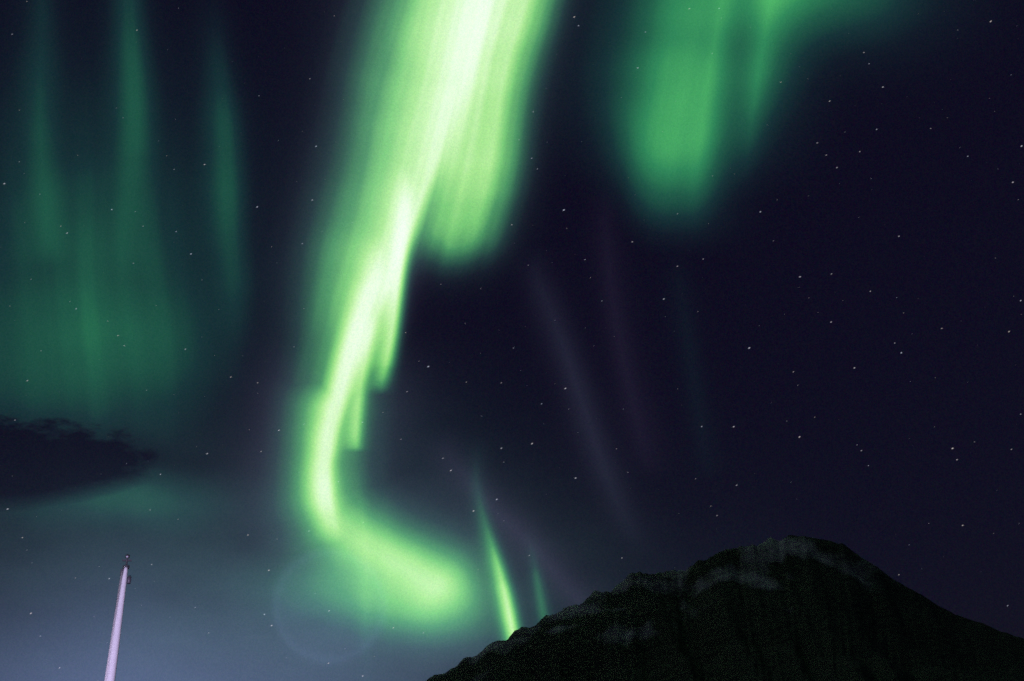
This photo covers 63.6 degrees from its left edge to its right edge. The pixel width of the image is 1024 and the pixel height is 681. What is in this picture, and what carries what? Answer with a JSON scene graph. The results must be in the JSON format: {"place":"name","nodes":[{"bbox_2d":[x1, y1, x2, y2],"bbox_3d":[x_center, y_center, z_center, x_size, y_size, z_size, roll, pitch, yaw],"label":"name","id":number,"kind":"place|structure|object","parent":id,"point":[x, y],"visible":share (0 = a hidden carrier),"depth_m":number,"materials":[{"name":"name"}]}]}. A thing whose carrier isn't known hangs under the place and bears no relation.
{"place":"outdoors","nodes":[
{"label":"outdoors","id":0,"kind":"place"},
{"bbox_2d":[104,554,131,680],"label":"pole","id":1,"kind":"object","parent":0,"point":[111,668],"visible":1,"depth_m":5.50,"materials":[{"name":"white metal"}]},
{"bbox_2d":[0,0,1023,680],"label":"sky","id":2,"kind":"structure","parent":0,"point":[377,340],"materials":[{"name":"black"}]},
{"bbox_2d":[426,535,1023,680],"bbox_3d":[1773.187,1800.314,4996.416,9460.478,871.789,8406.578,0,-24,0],"label":"mountain terrain","id":3,"kind":"structure","parent":0,"point":[795,608],"depth_m":3219.68,"materials":[{"name":"black stone"}]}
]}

